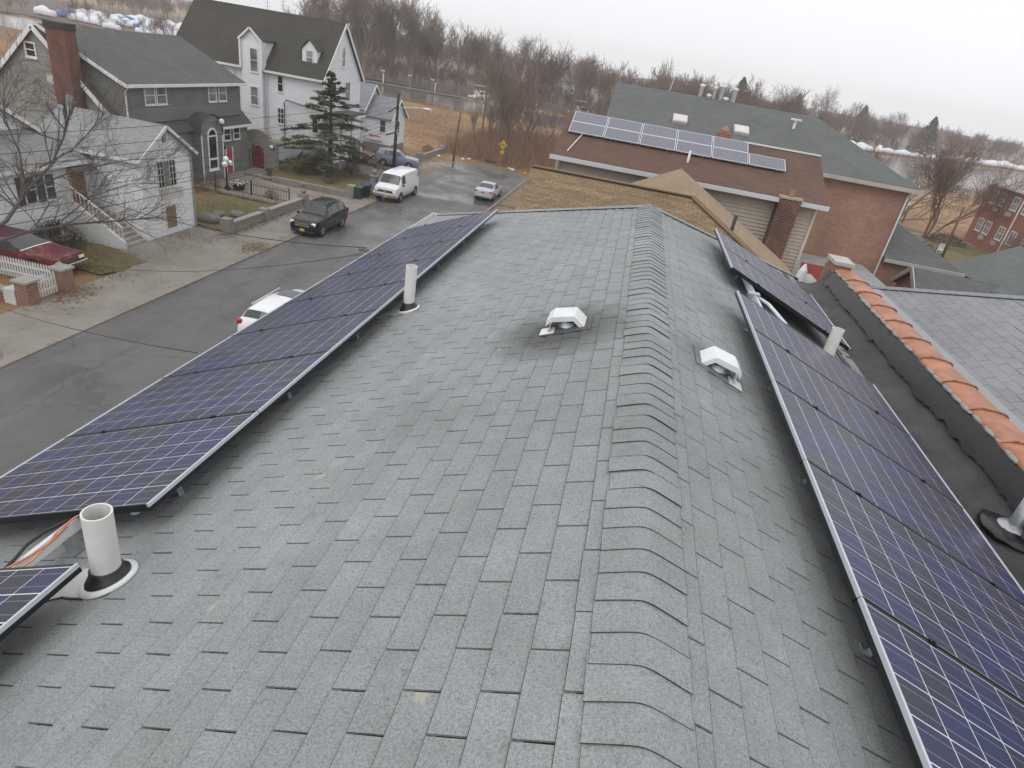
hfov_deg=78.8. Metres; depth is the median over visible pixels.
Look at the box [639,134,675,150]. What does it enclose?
solar panel
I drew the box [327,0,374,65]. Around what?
bare tree
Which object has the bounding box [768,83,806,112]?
bare tree
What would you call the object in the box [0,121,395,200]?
overhead wire
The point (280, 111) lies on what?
window
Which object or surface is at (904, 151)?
wrapped boat
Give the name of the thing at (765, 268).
solar panel
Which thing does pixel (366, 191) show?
wheelie bin
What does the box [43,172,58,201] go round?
window
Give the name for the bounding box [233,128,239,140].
window
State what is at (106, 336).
overhead wire
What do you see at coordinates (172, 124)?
overhead wire
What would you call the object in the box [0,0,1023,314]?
ground
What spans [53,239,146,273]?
lawn
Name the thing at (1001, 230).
window
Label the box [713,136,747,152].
solar panel
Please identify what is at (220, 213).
boulder
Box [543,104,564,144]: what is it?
bare sapling
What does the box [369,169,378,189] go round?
ball pillar
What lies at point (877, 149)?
wrapped boat
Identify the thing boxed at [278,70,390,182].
cedar tree
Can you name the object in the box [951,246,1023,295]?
cross gable house
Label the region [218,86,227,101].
window
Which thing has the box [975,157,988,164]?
wrapped boat
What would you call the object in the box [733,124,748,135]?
skylight
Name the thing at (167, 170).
window
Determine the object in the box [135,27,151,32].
wrapped boat
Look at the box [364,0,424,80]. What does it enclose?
bare tree
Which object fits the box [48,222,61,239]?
window
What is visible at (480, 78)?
bare tree
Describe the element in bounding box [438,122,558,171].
thicket
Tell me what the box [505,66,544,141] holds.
bare tree
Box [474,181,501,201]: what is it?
silver saloon
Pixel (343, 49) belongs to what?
window
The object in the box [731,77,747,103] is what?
evergreen tree
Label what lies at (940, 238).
yard path
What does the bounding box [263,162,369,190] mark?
lawn
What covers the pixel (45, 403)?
road
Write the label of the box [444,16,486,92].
bare tree
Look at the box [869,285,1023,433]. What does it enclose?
neighbour house
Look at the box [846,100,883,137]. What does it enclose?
bare tree
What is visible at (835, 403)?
solar panel
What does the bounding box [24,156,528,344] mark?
leaf litter
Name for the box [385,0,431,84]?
bare tree
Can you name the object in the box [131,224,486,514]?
mounting rail
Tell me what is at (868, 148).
wrapped boat
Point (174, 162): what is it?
overhead wire
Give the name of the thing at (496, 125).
bare sapling
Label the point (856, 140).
evergreen tree
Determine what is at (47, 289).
picket gate
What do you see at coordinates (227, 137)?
window
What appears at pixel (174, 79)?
grey house
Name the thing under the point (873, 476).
solar panel
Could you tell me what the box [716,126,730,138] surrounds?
brick chimney
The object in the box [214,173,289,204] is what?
iron fence
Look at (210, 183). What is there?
hedge bush
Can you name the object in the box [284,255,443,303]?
solar panel
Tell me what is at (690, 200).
tan roof house
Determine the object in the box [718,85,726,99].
flue pipe
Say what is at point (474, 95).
motor boat
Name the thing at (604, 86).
bare tree
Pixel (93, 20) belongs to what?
wrapped boat
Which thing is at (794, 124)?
tee vent
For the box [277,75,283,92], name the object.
window
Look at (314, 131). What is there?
window
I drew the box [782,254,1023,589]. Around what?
parapet wall
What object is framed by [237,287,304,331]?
white suv
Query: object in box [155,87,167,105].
window
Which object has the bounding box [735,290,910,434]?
solar panel
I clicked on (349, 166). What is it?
leafy bush
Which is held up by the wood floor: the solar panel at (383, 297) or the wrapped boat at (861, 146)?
the wrapped boat at (861, 146)
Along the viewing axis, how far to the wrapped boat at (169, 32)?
197.63 m
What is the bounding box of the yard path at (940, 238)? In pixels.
[909,231,974,245]
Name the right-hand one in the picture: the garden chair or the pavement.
the garden chair
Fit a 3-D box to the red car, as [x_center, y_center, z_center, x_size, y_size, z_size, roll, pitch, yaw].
[-16.440,-23.970,64.216,4.230,1.461,1.720,9,28,-1]
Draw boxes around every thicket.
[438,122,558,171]
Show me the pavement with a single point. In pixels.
(22, 336)
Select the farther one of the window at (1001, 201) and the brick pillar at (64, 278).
the window at (1001, 201)
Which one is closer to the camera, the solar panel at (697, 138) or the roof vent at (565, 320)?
the roof vent at (565, 320)
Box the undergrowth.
[357,52,1023,165]
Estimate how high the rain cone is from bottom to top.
0.300 m
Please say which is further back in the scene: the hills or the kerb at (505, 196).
the hills
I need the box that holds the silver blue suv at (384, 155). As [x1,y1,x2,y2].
[374,147,419,167]
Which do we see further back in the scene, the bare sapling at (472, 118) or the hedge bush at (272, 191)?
the bare sapling at (472, 118)
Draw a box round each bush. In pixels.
[32,218,86,248]
[193,173,220,191]
[263,188,280,199]
[293,165,321,175]
[312,146,326,166]
[342,156,360,173]
[422,144,433,151]
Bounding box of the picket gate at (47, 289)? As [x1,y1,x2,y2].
[35,271,57,297]
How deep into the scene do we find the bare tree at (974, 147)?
82.16 m
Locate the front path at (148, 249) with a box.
[120,226,221,267]
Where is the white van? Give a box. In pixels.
[373,166,418,202]
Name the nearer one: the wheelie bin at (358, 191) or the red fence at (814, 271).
the red fence at (814, 271)
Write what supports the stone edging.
on the ground at (438, 118)
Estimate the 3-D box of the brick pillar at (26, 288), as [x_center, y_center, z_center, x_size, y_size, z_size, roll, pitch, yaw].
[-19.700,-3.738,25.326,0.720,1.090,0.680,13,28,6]
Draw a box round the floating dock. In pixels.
[365,73,567,115]
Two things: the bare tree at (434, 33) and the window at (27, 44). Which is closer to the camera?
the window at (27, 44)
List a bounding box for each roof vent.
[539,307,593,335]
[694,344,741,391]
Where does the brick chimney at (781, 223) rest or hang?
attached to the taupe house at (748, 195)
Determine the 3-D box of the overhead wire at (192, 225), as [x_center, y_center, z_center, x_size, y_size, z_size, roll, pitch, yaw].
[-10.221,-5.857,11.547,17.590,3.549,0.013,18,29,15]
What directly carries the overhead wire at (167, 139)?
attached to the utility pole at (397, 108)
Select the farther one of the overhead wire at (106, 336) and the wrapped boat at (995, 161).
the wrapped boat at (995, 161)
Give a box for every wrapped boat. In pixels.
[33,5,56,16]
[55,8,74,16]
[68,12,98,23]
[74,9,97,15]
[83,16,101,25]
[93,14,116,24]
[101,21,120,29]
[108,16,121,21]
[110,14,123,16]
[118,17,133,27]
[121,16,140,20]
[129,14,153,21]
[130,16,147,22]
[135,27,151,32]
[139,21,153,29]
[152,27,176,34]
[160,28,177,34]
[850,140,865,149]
[858,142,873,150]
[874,145,882,152]
[882,148,895,153]
[895,149,913,156]
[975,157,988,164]
[986,160,1003,166]
[988,161,997,166]
[999,160,1016,167]
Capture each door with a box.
[66,168,87,203]
[227,148,232,173]
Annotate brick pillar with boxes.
[9,275,40,305]
[46,263,75,292]
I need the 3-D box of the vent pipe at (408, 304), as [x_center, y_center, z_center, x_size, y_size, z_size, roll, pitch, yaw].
[-1.122,-0.905,6.175,0.441,0.588,0.226,9,28,-2]
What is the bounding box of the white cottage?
[358,81,408,151]
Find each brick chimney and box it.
[42,20,86,108]
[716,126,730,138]
[762,189,803,259]
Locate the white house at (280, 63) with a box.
[176,0,365,168]
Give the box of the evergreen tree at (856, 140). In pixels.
[842,105,868,143]
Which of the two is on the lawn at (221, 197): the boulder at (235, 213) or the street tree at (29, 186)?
the boulder at (235, 213)
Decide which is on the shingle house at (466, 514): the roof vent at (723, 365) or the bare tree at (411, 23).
the roof vent at (723, 365)
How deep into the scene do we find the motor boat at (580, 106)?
177.83 m
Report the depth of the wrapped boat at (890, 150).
252.69 m
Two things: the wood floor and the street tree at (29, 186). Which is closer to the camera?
the street tree at (29, 186)
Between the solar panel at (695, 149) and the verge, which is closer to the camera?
the solar panel at (695, 149)
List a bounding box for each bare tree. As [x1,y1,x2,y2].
[286,0,341,20]
[307,0,370,38]
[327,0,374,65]
[335,0,400,77]
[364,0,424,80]
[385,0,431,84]
[416,0,451,88]
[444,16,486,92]
[462,50,506,131]
[470,26,515,94]
[474,47,549,164]
[481,66,541,133]
[488,82,523,146]
[503,85,565,165]
[504,34,540,85]
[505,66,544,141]
[514,30,573,104]
[556,88,607,120]
[571,51,600,110]
[593,86,614,115]
[595,65,614,114]
[610,70,652,87]
[642,77,662,88]
[660,77,685,92]
[684,86,718,99]
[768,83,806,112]
[809,85,845,119]
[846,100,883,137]
[856,133,893,165]
[871,117,896,145]
[878,112,911,148]
[899,161,979,240]
[901,134,1023,237]
[928,141,1004,226]
[944,125,967,145]
[978,228,1023,255]
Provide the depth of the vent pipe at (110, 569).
2.81 m
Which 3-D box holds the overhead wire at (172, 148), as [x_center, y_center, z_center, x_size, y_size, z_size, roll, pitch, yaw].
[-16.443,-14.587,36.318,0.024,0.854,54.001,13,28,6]
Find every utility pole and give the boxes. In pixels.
[386,93,430,167]
[452,93,466,161]
[941,206,964,257]
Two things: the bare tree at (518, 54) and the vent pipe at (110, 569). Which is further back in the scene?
the bare tree at (518, 54)
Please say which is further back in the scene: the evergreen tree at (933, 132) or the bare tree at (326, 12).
the evergreen tree at (933, 132)
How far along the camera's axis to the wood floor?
211.14 m
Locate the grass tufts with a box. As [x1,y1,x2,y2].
[55,164,368,283]
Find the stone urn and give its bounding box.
[265,168,272,175]
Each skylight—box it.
[672,113,687,124]
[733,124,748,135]
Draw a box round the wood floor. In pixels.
[0,0,1020,170]
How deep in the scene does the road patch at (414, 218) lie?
47.07 m
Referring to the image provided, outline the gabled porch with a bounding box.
[889,266,1000,293]
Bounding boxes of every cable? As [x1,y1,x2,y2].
[4,517,71,567]
[6,518,76,567]
[21,515,78,566]
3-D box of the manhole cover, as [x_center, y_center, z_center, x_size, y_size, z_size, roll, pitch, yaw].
[-9.135,-8.254,38.459,0.720,0.008,0.720,13,28,6]
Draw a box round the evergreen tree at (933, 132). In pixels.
[908,116,939,155]
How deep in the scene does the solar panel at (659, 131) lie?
29.71 m
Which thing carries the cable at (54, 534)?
attached to the mounting rail at (71, 529)
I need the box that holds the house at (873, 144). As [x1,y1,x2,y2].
[846,120,888,147]
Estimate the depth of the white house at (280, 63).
56.74 m
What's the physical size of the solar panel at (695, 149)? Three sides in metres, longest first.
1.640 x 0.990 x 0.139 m
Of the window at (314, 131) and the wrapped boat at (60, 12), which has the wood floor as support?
the wrapped boat at (60, 12)
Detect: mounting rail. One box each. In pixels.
[11,517,84,567]
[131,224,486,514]
[722,252,762,307]
[744,328,875,662]
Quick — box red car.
[349,145,373,159]
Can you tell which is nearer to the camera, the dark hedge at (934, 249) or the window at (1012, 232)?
the dark hedge at (934, 249)
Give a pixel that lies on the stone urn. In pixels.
(269, 171)
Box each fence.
[0,255,50,283]
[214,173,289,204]
[799,262,823,280]
[922,239,978,254]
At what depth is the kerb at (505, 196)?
59.33 m
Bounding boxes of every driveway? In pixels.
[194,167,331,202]
[332,158,397,176]
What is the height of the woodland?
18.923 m
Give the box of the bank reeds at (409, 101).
[381,93,562,130]
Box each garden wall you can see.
[219,182,308,234]
[247,129,278,170]
[272,176,355,198]
[415,145,445,160]
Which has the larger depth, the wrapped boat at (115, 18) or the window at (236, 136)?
the wrapped boat at (115, 18)
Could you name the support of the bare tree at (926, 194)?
on the yard grass at (951, 255)
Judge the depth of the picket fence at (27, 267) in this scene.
27.08 m
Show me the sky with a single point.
(960, 63)
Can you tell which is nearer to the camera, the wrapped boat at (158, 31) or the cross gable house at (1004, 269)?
the cross gable house at (1004, 269)
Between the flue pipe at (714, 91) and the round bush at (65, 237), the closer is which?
the round bush at (65, 237)
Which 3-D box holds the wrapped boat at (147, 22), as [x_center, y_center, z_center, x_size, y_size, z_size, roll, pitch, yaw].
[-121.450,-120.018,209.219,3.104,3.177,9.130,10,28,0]
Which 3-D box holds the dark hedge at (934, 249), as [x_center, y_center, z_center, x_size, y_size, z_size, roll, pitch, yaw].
[37.319,-11.783,57.446,5.648,2.825,5.464,13,28,6]
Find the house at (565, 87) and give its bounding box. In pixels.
[553,70,590,101]
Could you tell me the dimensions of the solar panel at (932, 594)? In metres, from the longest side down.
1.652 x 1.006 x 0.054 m
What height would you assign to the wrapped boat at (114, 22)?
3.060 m
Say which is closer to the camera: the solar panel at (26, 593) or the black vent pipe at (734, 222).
the solar panel at (26, 593)
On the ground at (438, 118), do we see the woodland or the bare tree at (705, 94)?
the bare tree at (705, 94)
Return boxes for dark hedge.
[923,233,968,248]
[923,242,946,258]
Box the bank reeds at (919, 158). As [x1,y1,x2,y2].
[864,149,1023,196]
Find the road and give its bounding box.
[0,162,525,475]
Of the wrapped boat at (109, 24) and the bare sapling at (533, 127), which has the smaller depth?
the bare sapling at (533, 127)
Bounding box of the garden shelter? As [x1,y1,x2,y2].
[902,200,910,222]
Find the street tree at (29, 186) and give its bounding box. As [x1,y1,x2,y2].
[0,16,203,259]
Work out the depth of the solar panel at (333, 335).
5.48 m
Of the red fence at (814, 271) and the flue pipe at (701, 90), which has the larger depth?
the flue pipe at (701, 90)
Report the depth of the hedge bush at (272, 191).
45.10 m
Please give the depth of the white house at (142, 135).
32.61 m
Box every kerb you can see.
[485,178,526,211]
[498,203,515,208]
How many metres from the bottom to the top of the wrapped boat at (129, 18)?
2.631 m
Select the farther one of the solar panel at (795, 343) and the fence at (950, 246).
the fence at (950, 246)
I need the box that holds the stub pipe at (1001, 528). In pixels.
[977,498,1023,552]
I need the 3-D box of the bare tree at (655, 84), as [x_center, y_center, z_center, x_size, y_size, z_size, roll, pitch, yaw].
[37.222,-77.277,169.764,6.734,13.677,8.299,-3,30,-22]
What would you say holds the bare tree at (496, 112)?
on the ground at (438, 118)
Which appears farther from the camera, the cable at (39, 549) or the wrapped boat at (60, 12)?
the wrapped boat at (60, 12)
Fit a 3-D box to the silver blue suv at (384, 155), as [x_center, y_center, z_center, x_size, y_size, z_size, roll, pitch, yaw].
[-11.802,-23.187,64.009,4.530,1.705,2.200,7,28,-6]
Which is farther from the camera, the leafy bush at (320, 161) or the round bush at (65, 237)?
the leafy bush at (320, 161)
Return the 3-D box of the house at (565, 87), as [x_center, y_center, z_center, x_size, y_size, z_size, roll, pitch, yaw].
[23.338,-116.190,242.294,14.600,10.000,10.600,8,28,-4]
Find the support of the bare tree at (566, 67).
on the wood floor
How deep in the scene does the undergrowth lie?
188.74 m
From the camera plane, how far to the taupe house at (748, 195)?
28.09 m
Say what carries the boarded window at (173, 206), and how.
in the white house at (142, 135)
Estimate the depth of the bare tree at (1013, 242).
57.16 m
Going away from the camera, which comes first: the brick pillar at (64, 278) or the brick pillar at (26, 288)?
the brick pillar at (26, 288)
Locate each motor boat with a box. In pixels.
[468,85,489,98]
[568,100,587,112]
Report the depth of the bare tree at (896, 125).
263.11 m
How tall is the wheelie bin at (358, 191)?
1.065 m
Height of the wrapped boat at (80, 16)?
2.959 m
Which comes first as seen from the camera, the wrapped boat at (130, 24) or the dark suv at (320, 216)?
the dark suv at (320, 216)
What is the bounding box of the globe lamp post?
[222,156,232,190]
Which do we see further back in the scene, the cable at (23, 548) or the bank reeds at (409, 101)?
the bank reeds at (409, 101)
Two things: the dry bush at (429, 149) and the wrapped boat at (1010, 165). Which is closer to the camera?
the dry bush at (429, 149)
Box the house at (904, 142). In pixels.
[897,126,945,154]
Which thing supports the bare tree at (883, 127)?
on the wood floor
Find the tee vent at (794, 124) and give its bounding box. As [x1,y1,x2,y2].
[791,118,801,128]
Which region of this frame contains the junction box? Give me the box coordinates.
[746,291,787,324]
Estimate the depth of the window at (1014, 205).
71.05 m
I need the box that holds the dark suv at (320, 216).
[290,196,348,236]
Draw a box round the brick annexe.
[874,223,965,286]
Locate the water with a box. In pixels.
[0,13,1023,194]
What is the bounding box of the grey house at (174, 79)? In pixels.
[0,23,253,181]
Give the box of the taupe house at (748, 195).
[549,111,829,274]
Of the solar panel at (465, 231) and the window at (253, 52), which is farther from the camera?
the window at (253, 52)
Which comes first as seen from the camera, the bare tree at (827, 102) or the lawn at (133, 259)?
the lawn at (133, 259)
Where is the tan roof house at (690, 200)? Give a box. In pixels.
[515,164,790,272]
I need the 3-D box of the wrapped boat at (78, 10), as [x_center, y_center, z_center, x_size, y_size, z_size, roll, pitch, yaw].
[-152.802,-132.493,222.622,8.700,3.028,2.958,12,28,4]
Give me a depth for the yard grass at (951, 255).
72.39 m
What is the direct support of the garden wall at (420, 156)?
on the ground at (438, 118)
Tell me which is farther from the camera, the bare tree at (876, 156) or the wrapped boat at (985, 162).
the wrapped boat at (985, 162)
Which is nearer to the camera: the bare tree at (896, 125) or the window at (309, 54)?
the window at (309, 54)
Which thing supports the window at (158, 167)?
in the white house at (142, 135)
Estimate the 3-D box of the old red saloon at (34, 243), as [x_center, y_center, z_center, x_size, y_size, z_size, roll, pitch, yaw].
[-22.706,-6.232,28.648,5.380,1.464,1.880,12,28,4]
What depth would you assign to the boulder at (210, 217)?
38.29 m
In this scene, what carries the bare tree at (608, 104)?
on the ground at (438, 118)
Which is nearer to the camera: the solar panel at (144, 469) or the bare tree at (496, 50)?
the solar panel at (144, 469)
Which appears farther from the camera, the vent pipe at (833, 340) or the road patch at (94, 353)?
the road patch at (94, 353)
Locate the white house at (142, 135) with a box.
[0,104,197,241]
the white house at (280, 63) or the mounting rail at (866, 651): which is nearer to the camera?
the mounting rail at (866, 651)
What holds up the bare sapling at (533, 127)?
on the ground at (438, 118)
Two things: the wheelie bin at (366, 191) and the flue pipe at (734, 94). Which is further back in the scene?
the wheelie bin at (366, 191)
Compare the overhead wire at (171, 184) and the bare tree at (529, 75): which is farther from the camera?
the bare tree at (529, 75)
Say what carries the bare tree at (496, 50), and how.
on the wood floor
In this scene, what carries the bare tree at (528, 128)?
on the ground at (438, 118)
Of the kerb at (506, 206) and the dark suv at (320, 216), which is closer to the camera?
the dark suv at (320, 216)
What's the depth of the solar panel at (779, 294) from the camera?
7.21 m
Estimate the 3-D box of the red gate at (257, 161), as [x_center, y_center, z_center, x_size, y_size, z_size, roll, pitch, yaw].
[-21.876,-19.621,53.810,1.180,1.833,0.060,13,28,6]
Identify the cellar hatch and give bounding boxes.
[279,146,302,163]
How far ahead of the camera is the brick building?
35.47 m
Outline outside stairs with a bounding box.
[63,180,146,248]
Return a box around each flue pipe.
[698,84,704,96]
[711,86,717,98]
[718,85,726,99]
[730,88,738,102]
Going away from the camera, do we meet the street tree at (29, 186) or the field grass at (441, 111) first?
the street tree at (29, 186)
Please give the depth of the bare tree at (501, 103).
72.08 m
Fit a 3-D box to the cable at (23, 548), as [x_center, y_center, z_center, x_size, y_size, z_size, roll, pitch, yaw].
[-2.377,0.808,3.089,0.075,0.043,0.805,13,28,6]
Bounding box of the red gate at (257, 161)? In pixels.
[252,145,263,168]
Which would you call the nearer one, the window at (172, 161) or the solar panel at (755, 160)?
the solar panel at (755, 160)
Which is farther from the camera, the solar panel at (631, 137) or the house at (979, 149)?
the house at (979, 149)
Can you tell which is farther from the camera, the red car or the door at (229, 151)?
the red car
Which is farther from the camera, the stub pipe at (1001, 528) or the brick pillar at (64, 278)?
the brick pillar at (64, 278)
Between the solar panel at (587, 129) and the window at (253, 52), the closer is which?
the solar panel at (587, 129)
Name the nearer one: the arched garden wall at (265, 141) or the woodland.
the arched garden wall at (265, 141)
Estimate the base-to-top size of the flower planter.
0.623 m
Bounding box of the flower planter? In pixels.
[230,179,249,189]
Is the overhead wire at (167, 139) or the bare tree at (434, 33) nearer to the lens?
the overhead wire at (167, 139)
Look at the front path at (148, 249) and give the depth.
34.13 m
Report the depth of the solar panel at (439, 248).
8.14 m
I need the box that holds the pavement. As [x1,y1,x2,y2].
[0,194,377,368]
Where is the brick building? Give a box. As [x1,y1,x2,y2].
[606,82,924,274]
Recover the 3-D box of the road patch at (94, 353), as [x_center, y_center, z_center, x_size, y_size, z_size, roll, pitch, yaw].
[-15.432,-1.195,23.055,1.700,0.001,2.500,13,28,6]
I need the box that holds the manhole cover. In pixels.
[358,248,369,251]
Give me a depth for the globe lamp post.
45.17 m
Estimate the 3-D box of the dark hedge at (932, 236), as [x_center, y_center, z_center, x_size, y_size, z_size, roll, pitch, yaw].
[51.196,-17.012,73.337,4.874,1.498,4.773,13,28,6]
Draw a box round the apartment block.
[963,182,1023,252]
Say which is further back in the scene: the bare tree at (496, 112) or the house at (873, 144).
the house at (873, 144)
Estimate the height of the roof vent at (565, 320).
0.189 m
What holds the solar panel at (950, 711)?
attached to the mounting rail at (866, 651)
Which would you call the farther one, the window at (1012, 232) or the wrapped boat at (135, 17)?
the wrapped boat at (135, 17)
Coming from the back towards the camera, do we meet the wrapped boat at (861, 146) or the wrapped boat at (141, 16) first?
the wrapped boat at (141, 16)
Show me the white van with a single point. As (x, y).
(398, 183)
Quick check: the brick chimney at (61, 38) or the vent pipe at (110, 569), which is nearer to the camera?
the vent pipe at (110, 569)
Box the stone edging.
[244,172,271,180]
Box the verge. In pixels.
[490,182,525,210]
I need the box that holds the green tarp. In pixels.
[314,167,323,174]
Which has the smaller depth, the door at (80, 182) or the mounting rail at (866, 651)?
the mounting rail at (866, 651)
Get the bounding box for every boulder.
[197,212,219,223]
[213,210,225,216]
[229,210,243,217]
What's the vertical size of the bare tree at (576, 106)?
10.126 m
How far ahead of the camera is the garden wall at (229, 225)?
40.13 m
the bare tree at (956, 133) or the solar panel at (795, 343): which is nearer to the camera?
the solar panel at (795, 343)
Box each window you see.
[1,241,16,251]
[22,175,40,205]
[23,40,38,59]
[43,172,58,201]
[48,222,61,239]
[143,88,156,106]
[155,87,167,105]
[156,161,166,189]
[163,159,171,187]
[166,205,176,227]
[169,158,178,186]
[207,87,217,102]
[207,128,219,171]
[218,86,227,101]
[224,129,231,141]
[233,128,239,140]
[249,47,258,73]
[250,85,259,106]
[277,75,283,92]
[277,107,283,124]
[305,49,313,62]
[312,119,318,134]
[342,47,345,67]
[345,82,350,100]
[379,119,385,133]
[479,183,492,188]
[973,217,985,231]
[981,220,992,235]
[993,226,1006,241]
[996,193,1007,206]
[1005,231,1017,245]
[1008,197,1021,211]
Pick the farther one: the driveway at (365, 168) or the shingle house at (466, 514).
the driveway at (365, 168)
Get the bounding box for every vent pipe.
[49,503,138,599]
[376,264,419,318]
[686,150,691,162]
[730,215,737,230]
[823,327,844,356]
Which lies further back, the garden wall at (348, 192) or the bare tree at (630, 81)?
the bare tree at (630, 81)
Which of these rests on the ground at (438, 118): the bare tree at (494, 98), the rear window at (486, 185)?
the bare tree at (494, 98)
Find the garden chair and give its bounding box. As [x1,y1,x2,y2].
[936,243,945,253]
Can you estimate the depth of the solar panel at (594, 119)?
30.07 m
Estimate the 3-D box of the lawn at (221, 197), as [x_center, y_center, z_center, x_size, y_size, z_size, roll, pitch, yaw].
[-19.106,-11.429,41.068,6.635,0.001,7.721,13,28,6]
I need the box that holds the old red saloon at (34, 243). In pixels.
[0,226,88,275]
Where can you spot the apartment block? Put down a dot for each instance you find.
(983, 229)
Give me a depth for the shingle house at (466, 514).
2.56 m
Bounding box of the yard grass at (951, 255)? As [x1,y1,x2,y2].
[904,227,988,262]
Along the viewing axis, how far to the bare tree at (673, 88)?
172.15 m
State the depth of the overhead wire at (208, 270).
12.32 m
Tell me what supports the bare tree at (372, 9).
on the wood floor
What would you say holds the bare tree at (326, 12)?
on the wood floor
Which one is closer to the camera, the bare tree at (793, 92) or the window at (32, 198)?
the window at (32, 198)
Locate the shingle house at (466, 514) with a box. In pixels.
[0,204,915,767]
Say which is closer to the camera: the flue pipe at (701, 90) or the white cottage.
the flue pipe at (701, 90)
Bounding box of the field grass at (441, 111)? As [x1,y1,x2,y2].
[381,94,553,153]
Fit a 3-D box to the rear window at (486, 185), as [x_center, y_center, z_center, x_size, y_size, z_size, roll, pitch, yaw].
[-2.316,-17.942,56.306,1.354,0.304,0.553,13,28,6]
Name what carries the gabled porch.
on the ground at (438, 118)
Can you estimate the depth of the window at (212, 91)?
47.04 m
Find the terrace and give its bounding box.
[794,253,884,285]
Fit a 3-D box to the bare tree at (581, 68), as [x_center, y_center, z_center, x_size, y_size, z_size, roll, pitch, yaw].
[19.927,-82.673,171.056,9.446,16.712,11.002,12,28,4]
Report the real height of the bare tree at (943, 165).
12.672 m
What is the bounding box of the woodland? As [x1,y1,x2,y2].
[0,0,1023,165]
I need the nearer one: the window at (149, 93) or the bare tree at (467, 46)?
the window at (149, 93)
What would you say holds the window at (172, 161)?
in the white house at (142, 135)
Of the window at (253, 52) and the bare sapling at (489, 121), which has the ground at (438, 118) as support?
the bare sapling at (489, 121)
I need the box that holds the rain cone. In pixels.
[795,264,806,281]
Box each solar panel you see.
[0,411,260,524]
[0,563,81,641]
[65,351,330,437]
[163,309,379,377]
[231,281,404,335]
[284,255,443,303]
[325,237,465,278]
[358,222,482,258]
[384,209,497,242]
[568,121,605,137]
[572,111,608,126]
[604,127,640,143]
[607,117,642,132]
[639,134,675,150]
[642,124,677,139]
[675,140,711,157]
[677,130,712,145]
[712,147,747,164]
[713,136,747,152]
[714,228,827,317]
[721,245,850,350]
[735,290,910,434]
[749,153,785,171]
[749,327,962,507]
[769,379,1023,604]
[800,459,1023,702]
[853,597,1023,767]
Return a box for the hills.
[146,0,1023,159]
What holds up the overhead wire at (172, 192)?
attached to the utility pole at (397, 108)
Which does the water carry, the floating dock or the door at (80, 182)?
the floating dock
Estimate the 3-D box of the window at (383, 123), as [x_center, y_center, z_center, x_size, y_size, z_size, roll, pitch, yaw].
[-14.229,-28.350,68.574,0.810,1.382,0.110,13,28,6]
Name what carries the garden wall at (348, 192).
on the ground at (438, 118)
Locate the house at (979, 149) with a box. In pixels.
[956,137,992,159]
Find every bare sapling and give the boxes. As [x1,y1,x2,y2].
[465,104,480,135]
[479,102,508,137]
[493,110,504,135]
[523,103,552,142]
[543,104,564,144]
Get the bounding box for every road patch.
[47,336,137,367]
[404,215,424,221]
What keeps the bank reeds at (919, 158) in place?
on the ground at (438, 118)
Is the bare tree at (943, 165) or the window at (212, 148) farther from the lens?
the bare tree at (943, 165)
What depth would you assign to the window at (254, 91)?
56.58 m
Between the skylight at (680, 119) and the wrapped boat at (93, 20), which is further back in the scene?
the wrapped boat at (93, 20)
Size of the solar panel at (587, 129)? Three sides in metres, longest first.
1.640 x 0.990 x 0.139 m
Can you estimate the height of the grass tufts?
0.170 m
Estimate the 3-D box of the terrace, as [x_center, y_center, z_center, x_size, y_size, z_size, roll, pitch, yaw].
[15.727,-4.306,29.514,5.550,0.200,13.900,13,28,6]
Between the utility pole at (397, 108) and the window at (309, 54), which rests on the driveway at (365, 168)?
the utility pole at (397, 108)
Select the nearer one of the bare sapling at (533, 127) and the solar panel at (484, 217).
the solar panel at (484, 217)
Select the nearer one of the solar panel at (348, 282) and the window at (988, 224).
the solar panel at (348, 282)
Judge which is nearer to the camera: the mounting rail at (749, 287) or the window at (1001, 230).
the mounting rail at (749, 287)
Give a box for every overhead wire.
[0,107,394,154]
[0,110,395,167]
[0,118,394,185]
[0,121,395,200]
[0,125,393,214]
[0,127,394,226]
[0,307,197,352]
[1,159,366,247]
[1,240,359,271]
[6,101,395,134]
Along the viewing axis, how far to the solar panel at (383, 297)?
6.36 m
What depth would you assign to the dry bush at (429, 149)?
74.94 m
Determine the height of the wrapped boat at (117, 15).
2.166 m
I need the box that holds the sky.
[190,0,1023,145]
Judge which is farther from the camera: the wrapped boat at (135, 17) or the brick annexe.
the wrapped boat at (135, 17)
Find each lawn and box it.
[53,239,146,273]
[195,192,273,229]
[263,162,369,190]
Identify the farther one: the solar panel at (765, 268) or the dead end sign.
the dead end sign
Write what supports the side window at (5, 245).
in the old red saloon at (34, 243)
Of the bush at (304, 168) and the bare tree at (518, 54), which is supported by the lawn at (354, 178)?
the bush at (304, 168)
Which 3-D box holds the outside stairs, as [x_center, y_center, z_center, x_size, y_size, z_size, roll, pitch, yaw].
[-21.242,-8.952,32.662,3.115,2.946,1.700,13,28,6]
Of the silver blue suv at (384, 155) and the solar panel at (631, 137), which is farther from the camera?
the silver blue suv at (384, 155)
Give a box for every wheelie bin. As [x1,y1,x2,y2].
[354,184,364,198]
[360,182,370,197]
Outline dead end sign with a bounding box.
[499,140,506,155]

